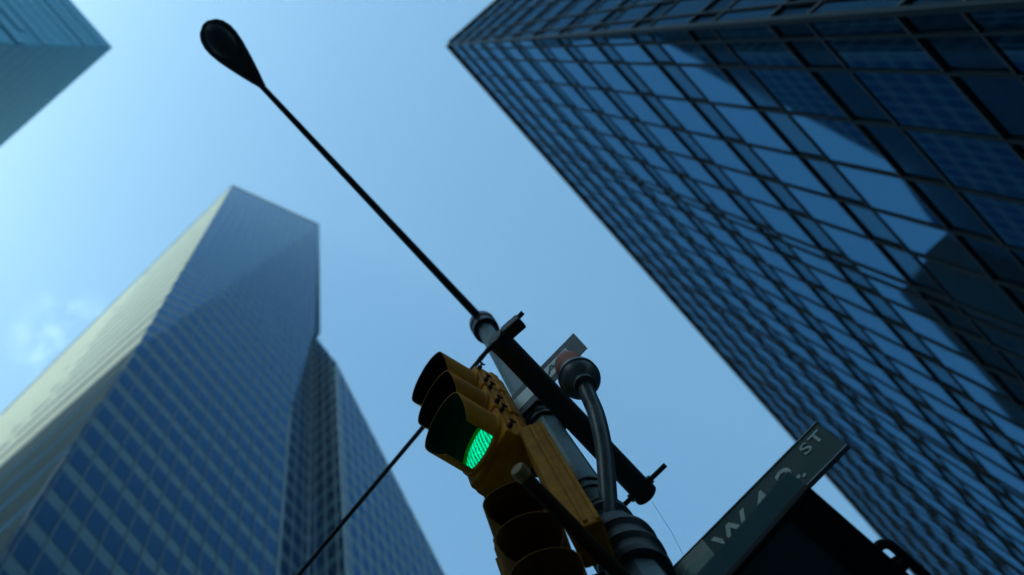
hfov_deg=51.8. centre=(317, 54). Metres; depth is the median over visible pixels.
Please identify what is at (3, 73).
window
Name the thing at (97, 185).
sky
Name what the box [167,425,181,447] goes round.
window
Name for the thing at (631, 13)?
window
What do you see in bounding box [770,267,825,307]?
window
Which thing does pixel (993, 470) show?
window
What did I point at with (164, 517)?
window
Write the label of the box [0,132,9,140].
window
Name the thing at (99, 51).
window
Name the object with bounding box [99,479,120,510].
window
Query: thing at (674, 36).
window
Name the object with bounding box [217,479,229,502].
window
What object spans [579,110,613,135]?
window
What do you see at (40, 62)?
window
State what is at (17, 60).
window
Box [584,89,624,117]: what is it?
window
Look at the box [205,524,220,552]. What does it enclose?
window
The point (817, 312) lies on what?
window
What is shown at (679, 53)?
window
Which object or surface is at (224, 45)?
street lamp
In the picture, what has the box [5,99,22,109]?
window
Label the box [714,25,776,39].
window
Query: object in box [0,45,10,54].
window
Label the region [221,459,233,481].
window
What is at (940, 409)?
window
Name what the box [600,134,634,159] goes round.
window
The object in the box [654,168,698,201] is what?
window
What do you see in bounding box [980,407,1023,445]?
window
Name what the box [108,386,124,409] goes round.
window
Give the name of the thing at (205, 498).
window
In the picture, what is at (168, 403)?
window
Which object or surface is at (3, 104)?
window
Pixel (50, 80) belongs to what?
window
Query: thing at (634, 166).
window
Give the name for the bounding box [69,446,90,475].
window
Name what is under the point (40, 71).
window
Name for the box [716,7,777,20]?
window
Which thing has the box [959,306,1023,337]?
window
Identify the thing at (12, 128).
window
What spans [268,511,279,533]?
window
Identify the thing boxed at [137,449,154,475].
window
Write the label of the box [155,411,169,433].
window
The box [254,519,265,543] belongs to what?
window
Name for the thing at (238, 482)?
window
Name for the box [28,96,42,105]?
window
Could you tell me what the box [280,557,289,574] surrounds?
window
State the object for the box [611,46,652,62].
window
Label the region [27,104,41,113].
window
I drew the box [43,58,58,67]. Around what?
window
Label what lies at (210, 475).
window
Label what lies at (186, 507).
window
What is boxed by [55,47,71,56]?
window
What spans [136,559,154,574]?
window
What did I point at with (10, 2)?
windows
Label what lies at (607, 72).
window
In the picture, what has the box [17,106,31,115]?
window
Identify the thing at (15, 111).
window
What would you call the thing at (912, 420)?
window
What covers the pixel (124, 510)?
window
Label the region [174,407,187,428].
window
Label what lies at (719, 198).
window
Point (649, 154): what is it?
window
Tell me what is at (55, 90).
window
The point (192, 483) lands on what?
window
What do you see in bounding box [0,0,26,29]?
window
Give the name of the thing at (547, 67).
window
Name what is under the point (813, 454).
street sign
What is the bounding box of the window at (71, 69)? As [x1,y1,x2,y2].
[62,67,75,75]
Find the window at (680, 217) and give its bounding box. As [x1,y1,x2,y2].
[662,204,698,231]
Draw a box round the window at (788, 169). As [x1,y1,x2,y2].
[750,147,829,195]
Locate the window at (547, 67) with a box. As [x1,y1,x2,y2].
[537,62,568,84]
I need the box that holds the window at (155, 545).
[146,530,164,561]
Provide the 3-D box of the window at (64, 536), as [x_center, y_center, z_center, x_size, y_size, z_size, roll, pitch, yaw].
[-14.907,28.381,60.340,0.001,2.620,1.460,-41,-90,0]
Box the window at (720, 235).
[701,221,743,252]
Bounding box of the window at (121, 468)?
[112,455,131,483]
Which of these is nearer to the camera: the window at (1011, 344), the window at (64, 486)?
the window at (1011, 344)
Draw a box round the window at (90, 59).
[81,57,94,65]
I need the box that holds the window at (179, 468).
[173,458,187,482]
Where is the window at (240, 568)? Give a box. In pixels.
[233,554,246,574]
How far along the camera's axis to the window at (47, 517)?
60.28 m
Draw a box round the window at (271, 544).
[266,532,277,558]
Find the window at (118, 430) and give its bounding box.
[110,419,128,444]
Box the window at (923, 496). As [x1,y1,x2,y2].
[909,483,958,525]
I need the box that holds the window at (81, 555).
[69,537,93,574]
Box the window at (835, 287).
[807,267,874,313]
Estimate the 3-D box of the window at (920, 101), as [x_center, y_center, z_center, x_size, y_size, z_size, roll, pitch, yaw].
[9.426,0.740,15.980,0.005,2.680,1.220,-41,-90,0]
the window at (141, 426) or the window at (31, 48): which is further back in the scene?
the window at (31, 48)
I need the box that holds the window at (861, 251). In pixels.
[817,223,906,281]
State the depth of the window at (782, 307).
36.91 m
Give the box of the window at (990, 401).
[949,372,1023,427]
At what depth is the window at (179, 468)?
81.15 m
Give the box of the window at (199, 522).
[192,509,207,536]
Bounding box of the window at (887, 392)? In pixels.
[865,374,926,421]
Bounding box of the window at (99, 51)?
[92,48,104,56]
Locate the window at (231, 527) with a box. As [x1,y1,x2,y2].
[224,514,237,541]
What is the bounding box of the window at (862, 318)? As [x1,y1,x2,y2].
[835,298,903,346]
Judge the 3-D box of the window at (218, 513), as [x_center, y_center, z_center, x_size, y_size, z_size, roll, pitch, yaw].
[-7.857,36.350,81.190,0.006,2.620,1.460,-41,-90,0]
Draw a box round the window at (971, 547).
[949,528,999,571]
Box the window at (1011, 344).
[971,320,1023,357]
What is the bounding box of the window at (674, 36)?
[649,31,692,41]
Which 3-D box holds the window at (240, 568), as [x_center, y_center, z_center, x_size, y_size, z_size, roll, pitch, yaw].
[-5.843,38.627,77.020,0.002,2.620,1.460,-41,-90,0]
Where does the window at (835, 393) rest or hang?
in the office building
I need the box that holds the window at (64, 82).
[60,76,73,84]
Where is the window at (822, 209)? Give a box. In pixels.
[785,186,866,236]
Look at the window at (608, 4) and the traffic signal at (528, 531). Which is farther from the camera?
the window at (608, 4)
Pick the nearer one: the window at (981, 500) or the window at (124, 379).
the window at (981, 500)
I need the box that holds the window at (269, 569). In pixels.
[263,557,275,574]
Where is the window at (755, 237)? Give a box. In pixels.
[730,222,776,251]
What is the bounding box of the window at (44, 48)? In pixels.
[32,46,50,56]
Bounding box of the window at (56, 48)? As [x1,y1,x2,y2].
[44,46,61,56]
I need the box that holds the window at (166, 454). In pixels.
[160,443,175,467]
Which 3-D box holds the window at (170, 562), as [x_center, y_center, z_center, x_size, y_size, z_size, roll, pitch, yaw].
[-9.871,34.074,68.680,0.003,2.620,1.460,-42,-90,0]
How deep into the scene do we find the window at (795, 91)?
20.08 m
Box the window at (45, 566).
[31,552,59,574]
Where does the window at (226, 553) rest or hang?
in the skyscraper
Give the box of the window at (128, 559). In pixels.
[118,542,139,574]
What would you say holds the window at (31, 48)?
in the office tower
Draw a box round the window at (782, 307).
[762,291,809,327]
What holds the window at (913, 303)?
in the office building
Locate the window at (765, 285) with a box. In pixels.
[742,268,787,302]
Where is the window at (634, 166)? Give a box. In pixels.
[621,157,657,185]
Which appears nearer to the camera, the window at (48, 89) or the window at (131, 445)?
the window at (131, 445)
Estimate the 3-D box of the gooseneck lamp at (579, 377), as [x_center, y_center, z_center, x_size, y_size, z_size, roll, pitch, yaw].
[1.317,1.781,4.902,0.211,1.126,0.502,2,-90,0]
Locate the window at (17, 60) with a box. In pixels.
[4,58,24,69]
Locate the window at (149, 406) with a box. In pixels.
[143,398,158,419]
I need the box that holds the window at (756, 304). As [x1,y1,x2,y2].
[737,289,778,321]
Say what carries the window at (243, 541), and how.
in the skyscraper
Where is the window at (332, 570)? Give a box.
[327,561,337,574]
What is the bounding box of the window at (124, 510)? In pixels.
[115,496,135,527]
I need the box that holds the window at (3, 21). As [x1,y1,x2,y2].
[0,13,26,42]
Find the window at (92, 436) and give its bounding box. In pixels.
[84,424,103,451]
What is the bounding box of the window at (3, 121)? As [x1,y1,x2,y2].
[0,118,9,126]
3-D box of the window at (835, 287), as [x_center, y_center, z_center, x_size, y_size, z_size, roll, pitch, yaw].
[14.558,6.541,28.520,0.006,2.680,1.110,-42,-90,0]
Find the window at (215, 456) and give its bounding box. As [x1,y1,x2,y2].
[210,447,222,468]
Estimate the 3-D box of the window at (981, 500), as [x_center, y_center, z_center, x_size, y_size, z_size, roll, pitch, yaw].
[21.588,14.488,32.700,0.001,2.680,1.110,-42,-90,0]
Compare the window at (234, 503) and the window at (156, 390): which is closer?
the window at (234, 503)
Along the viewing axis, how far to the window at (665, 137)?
32.72 m
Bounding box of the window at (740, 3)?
[729,0,785,8]
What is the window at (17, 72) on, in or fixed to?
in the office tower
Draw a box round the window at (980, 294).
[915,256,1023,327]
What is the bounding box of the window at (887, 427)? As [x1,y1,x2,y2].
[869,412,923,455]
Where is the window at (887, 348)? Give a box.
[860,327,933,379]
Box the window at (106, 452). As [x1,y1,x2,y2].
[98,439,117,467]
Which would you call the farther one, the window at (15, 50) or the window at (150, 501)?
the window at (15, 50)
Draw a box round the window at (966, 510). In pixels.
[931,482,988,529]
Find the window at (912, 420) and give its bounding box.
[889,401,953,451]
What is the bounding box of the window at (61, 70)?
[52,67,67,76]
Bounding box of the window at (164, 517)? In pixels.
[156,503,173,532]
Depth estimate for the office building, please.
27.57 m
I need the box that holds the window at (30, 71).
[18,69,35,79]
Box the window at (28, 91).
[18,89,33,98]
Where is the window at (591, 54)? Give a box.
[576,47,608,61]
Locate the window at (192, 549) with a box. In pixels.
[185,534,200,564]
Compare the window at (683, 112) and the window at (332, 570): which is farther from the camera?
the window at (332, 570)
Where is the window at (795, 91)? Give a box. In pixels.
[749,69,847,118]
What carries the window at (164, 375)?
in the skyscraper
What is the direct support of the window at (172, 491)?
in the skyscraper
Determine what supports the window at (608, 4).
in the office building
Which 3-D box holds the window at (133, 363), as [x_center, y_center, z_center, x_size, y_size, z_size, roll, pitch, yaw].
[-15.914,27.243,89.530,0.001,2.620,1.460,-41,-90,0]
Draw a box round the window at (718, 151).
[689,134,750,173]
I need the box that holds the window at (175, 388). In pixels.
[170,380,183,399]
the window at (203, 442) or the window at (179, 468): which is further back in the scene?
the window at (203, 442)
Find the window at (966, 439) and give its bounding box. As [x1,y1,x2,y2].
[942,419,1019,477]
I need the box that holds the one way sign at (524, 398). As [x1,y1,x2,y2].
[511,333,587,414]
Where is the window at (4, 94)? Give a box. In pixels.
[0,92,9,100]
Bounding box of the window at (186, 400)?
[181,392,193,411]
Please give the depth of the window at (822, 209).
24.29 m
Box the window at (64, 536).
[51,517,77,554]
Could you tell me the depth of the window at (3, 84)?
91.43 m
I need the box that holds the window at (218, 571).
[215,566,224,574]
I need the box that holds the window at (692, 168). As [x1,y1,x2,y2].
[670,154,719,187]
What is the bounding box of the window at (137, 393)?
[131,384,146,406]
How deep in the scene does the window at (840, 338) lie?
32.69 m
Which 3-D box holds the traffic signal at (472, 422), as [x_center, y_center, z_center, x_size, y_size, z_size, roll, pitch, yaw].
[0.901,1.976,5.486,0.680,1.149,0.387,36,-90,0]
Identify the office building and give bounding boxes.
[445,0,1023,574]
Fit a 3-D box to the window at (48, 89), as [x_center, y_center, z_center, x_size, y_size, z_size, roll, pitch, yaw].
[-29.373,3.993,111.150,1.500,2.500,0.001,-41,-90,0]
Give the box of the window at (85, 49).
[75,47,89,56]
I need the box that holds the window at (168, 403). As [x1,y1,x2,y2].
[163,395,176,415]
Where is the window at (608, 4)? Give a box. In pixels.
[594,0,622,10]
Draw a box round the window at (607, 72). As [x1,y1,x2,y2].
[590,64,635,92]
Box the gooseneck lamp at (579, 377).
[555,351,617,511]
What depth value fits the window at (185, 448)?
85.32 m
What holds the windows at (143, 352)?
in the skyscraper
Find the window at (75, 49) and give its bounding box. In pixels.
[65,47,80,56]
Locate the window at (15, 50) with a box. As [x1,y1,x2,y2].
[4,45,25,56]
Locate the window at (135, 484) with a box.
[127,471,145,500]
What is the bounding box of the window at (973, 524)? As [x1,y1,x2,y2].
[954,507,1011,555]
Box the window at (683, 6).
[663,0,711,15]
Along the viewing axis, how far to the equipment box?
3.46 m
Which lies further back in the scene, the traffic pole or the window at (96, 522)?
the window at (96, 522)
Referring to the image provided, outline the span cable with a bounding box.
[296,350,494,574]
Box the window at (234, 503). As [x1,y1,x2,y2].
[229,492,241,516]
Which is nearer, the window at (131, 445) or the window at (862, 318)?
the window at (862, 318)
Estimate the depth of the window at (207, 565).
72.95 m
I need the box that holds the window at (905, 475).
[891,463,939,503]
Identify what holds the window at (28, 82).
in the office tower
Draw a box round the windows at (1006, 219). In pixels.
[453,0,1023,574]
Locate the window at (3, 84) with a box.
[0,81,10,90]
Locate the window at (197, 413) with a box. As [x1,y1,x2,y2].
[192,404,204,424]
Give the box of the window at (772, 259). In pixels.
[747,241,800,279]
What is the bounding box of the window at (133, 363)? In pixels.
[128,356,142,375]
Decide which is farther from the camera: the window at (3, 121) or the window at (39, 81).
the window at (3, 121)
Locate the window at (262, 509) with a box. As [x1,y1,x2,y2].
[257,498,267,521]
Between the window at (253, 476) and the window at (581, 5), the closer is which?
the window at (581, 5)
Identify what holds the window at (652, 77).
in the office building
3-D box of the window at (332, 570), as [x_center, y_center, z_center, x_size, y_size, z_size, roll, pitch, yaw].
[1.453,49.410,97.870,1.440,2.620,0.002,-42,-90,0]
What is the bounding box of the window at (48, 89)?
[39,86,54,95]
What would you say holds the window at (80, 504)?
in the skyscraper
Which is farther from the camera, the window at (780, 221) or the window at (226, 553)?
the window at (226, 553)
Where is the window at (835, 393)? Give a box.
[814,376,858,412]
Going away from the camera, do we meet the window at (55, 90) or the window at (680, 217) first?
the window at (680, 217)
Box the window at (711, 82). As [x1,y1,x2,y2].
[679,67,751,106]
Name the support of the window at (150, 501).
in the skyscraper
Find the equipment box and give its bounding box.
[697,471,931,574]
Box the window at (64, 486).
[52,471,76,503]
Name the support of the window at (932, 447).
in the office building
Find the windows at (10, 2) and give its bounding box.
[6,0,105,45]
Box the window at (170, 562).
[161,546,179,574]
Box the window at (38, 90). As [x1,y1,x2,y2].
[28,87,44,97]
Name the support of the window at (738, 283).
in the office building
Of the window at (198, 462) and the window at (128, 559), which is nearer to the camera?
the window at (128, 559)
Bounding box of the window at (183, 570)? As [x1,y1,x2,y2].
[178,562,191,574]
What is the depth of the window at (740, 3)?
20.45 m
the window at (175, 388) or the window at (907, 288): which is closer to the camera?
the window at (907, 288)
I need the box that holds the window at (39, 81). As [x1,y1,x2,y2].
[29,78,45,88]
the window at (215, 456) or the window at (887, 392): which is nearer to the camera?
the window at (887, 392)
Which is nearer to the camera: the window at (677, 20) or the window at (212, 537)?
the window at (677, 20)
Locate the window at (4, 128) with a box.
[0,125,10,133]
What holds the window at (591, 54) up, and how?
in the office building
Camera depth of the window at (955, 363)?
24.29 m
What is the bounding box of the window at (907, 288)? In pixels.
[854,265,918,295]
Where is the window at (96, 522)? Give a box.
[85,506,107,540]
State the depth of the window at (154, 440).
81.16 m
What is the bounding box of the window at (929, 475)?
[911,459,967,505]
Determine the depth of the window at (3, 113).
103.43 m
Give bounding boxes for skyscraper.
[0,185,444,574]
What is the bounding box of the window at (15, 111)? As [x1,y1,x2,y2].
[6,107,22,117]
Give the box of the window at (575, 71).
[561,63,598,88]
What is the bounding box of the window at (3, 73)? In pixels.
[0,70,10,79]
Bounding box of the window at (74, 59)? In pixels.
[63,57,78,66]
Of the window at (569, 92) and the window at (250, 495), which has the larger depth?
the window at (250, 495)
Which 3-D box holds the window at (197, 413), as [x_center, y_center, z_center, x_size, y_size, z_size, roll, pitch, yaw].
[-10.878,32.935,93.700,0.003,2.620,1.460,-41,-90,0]
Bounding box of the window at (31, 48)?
[19,46,37,56]
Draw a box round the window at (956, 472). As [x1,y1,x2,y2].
[936,455,1003,508]
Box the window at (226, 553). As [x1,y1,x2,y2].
[219,538,233,567]
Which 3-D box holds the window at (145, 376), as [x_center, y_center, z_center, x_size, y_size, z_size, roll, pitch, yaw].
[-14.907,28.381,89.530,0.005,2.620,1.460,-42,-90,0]
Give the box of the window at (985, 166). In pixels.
[904,130,1023,200]
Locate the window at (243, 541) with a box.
[237,529,250,555]
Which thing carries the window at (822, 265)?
in the office building
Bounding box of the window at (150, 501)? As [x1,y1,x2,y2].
[141,487,159,515]
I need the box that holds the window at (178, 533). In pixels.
[170,518,186,548]
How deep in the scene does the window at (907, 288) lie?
24.30 m
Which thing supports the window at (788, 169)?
in the office building
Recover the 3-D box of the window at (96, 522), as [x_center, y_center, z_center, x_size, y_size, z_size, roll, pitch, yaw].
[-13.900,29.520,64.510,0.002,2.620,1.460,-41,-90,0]
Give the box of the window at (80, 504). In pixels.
[69,488,92,522]
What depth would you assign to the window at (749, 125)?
24.30 m
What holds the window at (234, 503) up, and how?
in the skyscraper
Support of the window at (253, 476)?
in the skyscraper
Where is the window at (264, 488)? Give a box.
[259,479,269,499]
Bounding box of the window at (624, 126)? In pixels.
[608,117,648,145]
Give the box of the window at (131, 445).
[124,434,141,459]
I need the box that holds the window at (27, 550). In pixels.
[12,531,41,571]
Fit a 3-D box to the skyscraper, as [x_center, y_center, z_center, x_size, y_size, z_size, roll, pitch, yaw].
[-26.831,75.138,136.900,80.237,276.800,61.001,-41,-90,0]
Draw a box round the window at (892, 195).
[834,165,944,227]
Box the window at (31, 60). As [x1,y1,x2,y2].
[18,58,36,68]
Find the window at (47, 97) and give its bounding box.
[38,95,51,103]
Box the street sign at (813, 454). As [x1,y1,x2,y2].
[673,422,850,574]
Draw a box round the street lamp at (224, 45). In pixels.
[200,19,682,553]
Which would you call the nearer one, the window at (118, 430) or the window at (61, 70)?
the window at (118, 430)
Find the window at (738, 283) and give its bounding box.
[719,268,757,298]
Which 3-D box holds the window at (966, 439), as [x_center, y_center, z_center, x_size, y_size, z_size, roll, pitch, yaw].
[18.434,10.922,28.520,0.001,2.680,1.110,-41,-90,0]
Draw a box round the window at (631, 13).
[614,4,655,21]
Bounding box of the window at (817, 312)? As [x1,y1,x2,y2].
[794,294,851,336]
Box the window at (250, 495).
[245,485,256,507]
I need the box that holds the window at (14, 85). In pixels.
[4,80,23,91]
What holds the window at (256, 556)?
in the skyscraper
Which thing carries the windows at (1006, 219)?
in the office building
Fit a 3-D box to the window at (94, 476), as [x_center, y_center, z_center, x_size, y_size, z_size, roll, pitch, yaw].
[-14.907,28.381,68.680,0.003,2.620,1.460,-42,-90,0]
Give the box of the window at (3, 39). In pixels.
[0,31,10,42]
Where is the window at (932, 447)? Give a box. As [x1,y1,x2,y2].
[921,438,977,479]
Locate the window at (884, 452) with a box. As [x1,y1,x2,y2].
[872,441,917,478]
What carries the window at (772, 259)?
in the office building
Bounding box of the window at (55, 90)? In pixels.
[49,85,63,94]
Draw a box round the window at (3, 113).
[0,110,9,118]
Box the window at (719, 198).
[695,182,749,221]
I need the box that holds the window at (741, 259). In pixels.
[721,244,765,277]
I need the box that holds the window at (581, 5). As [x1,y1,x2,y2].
[564,0,593,15]
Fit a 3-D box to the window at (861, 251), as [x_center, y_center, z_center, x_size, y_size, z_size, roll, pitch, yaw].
[12.902,4.668,24.340,0.001,2.680,1.330,-42,-90,0]
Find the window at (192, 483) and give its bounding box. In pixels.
[186,471,200,496]
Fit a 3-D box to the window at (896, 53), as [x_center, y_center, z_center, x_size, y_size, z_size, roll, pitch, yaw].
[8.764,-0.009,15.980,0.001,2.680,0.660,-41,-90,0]
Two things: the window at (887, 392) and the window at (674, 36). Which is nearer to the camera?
the window at (674, 36)
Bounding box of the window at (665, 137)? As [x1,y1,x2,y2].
[644,124,692,157]
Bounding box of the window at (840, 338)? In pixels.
[818,321,876,364]
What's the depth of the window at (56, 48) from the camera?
95.10 m
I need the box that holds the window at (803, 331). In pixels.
[785,316,831,352]
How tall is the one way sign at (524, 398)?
0.305 m
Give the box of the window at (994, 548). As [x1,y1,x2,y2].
[974,530,1023,572]
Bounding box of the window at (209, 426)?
[203,416,215,436]
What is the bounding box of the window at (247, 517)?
[241,505,253,530]
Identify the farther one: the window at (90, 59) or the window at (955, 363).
the window at (90, 59)
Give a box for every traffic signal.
[412,351,537,498]
[483,420,614,574]
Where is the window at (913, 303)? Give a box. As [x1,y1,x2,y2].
[865,277,942,322]
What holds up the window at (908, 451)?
in the office building
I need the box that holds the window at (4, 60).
[0,58,10,67]
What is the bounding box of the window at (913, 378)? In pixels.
[888,358,962,412]
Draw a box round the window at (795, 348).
[776,333,817,366]
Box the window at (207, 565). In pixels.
[199,550,214,574]
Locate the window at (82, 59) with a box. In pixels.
[72,57,86,66]
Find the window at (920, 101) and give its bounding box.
[854,73,998,136]
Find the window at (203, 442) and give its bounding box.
[198,433,210,454]
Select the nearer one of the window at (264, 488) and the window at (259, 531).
the window at (259, 531)
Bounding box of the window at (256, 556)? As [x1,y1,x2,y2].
[250,542,262,569]
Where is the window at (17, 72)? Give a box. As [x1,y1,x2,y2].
[5,70,23,80]
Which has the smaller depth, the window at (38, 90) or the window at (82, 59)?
the window at (38, 90)
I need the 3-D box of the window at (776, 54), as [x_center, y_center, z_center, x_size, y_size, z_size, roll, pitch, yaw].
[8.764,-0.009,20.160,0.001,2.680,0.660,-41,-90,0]
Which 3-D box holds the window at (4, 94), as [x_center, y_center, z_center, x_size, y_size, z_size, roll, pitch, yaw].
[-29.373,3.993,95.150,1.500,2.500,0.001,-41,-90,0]
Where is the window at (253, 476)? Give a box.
[248,466,258,487]
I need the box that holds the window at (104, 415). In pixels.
[96,404,114,429]
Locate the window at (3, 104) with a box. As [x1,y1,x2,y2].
[0,101,10,109]
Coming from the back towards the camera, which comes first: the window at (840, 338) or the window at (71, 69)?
the window at (71, 69)
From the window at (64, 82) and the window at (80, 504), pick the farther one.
the window at (64, 82)
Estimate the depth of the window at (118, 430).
77.00 m
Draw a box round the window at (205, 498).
[198,486,212,511]
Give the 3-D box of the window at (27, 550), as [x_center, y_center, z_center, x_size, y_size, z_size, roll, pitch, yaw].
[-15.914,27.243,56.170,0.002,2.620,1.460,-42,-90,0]
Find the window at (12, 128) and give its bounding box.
[6,123,20,132]
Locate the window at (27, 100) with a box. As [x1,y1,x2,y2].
[17,97,33,107]
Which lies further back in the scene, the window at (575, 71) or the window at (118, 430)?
the window at (118, 430)
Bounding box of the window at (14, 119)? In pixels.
[5,115,21,125]
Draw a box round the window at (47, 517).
[34,499,60,535]
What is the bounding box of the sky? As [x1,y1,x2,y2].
[0,0,912,574]
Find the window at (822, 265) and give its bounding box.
[789,246,846,281]
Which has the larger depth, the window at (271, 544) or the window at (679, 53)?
the window at (271, 544)
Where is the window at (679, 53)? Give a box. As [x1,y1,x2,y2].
[660,44,714,64]
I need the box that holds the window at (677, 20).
[650,15,694,26]
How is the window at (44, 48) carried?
in the office tower
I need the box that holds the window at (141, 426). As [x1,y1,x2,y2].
[134,415,150,438]
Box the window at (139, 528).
[130,513,149,544]
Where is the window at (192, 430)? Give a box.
[186,421,199,442]
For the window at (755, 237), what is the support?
in the office building
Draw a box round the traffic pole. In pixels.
[469,311,675,574]
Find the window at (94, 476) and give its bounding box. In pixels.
[84,463,105,492]
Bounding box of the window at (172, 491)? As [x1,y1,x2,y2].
[165,479,180,506]
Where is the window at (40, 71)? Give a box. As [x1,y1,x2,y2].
[30,68,47,78]
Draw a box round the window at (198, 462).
[192,452,205,475]
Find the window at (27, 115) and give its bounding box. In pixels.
[17,113,31,122]
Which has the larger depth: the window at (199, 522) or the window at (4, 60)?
the window at (4, 60)
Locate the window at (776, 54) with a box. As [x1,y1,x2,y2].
[726,42,801,66]
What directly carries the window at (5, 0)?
in the office tower
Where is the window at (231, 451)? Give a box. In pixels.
[226,441,237,462]
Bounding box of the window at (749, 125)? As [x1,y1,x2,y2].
[713,105,791,152]
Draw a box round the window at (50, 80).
[41,77,55,86]
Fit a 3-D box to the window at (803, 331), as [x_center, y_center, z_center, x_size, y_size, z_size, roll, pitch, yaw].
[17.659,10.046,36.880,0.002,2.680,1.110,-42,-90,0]
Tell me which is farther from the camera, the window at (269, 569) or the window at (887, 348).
the window at (269, 569)
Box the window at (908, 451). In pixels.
[891,436,945,480]
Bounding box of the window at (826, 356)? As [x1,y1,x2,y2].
[805,339,854,377]
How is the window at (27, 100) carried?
in the office tower
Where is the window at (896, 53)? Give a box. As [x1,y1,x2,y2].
[825,38,940,70]
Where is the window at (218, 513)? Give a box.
[211,500,225,526]
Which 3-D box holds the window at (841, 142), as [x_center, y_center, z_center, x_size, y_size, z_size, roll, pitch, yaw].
[10.308,1.736,20.160,0.001,2.680,1.320,-42,-90,0]
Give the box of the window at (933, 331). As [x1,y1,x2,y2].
[886,301,976,361]
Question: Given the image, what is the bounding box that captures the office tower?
[0,0,112,146]
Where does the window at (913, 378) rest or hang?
in the office building
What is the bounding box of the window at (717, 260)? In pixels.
[700,247,738,276]
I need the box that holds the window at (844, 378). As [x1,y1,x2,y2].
[825,362,877,403]
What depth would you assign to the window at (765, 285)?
36.91 m
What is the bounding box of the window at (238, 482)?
[233,472,244,494]
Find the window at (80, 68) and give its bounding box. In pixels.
[70,66,84,75]
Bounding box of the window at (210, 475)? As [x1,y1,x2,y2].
[204,465,217,488]
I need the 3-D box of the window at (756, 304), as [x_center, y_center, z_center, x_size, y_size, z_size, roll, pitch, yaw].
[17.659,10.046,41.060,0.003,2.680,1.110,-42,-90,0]
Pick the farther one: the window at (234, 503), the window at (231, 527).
the window at (234, 503)
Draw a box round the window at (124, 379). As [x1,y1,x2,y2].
[118,371,134,391]
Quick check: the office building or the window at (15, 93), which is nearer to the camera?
the office building
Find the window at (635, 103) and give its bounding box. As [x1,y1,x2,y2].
[616,93,665,126]
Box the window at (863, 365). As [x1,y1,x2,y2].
[841,347,900,392]
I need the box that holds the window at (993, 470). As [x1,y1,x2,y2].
[968,449,1023,494]
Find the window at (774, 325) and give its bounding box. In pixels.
[757,311,797,343]
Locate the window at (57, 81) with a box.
[51,77,64,85]
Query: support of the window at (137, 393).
in the skyscraper
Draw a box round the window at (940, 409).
[914,388,991,445]
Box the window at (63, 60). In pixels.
[54,57,69,66]
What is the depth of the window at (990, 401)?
24.45 m
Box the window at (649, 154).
[632,143,671,171]
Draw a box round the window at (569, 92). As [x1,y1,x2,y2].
[557,85,591,110]
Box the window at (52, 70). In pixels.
[41,68,57,77]
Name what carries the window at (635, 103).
in the office building
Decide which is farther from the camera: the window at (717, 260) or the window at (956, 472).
the window at (717, 260)
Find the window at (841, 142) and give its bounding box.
[790,115,897,174]
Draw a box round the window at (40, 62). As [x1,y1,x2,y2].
[30,58,48,68]
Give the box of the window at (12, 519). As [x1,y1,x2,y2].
[0,510,20,532]
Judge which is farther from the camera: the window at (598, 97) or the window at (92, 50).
the window at (92, 50)
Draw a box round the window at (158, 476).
[151,464,167,490]
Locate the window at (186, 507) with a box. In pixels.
[178,494,193,521]
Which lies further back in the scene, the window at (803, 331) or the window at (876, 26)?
the window at (803, 331)
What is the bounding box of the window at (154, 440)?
[147,429,162,452]
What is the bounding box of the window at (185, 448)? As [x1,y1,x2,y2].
[180,439,193,461]
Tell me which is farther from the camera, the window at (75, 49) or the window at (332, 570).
the window at (75, 49)
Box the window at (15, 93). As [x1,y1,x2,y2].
[5,90,22,100]
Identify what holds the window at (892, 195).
in the office building
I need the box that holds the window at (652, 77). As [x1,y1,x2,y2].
[628,65,684,98]
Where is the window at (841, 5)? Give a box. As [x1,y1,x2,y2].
[812,0,901,12]
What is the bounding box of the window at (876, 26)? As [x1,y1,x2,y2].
[810,17,907,35]
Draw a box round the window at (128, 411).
[121,401,137,424]
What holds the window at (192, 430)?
in the skyscraper
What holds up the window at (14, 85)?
in the office tower
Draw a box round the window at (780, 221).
[747,199,816,247]
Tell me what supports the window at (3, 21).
in the office tower
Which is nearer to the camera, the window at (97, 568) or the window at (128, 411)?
the window at (97, 568)
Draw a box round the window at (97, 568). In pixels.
[88,556,110,574]
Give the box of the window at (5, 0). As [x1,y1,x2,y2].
[5,0,31,30]
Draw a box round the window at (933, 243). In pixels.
[875,212,987,276]
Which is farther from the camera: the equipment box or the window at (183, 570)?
the window at (183, 570)
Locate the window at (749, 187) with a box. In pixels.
[720,168,781,208]
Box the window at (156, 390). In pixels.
[151,382,165,402]
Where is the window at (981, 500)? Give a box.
[959,481,1023,533]
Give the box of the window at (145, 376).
[139,369,154,388]
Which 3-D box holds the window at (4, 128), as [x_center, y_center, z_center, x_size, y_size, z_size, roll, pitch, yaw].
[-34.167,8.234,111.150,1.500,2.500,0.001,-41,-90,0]
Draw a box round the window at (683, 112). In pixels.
[658,98,718,137]
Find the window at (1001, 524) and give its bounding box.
[983,508,1023,544]
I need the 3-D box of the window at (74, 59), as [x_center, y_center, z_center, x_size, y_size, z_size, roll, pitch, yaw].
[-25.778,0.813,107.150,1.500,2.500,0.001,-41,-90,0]
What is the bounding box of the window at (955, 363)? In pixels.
[918,337,1011,400]
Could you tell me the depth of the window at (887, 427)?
36.91 m
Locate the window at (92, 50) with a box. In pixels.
[83,47,97,56]
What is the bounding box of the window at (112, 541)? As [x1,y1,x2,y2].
[102,524,123,558]
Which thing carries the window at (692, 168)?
in the office building
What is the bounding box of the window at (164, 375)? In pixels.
[159,368,172,386]
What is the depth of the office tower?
101.28 m
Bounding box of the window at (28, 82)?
[18,79,34,89]
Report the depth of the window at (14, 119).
111.10 m

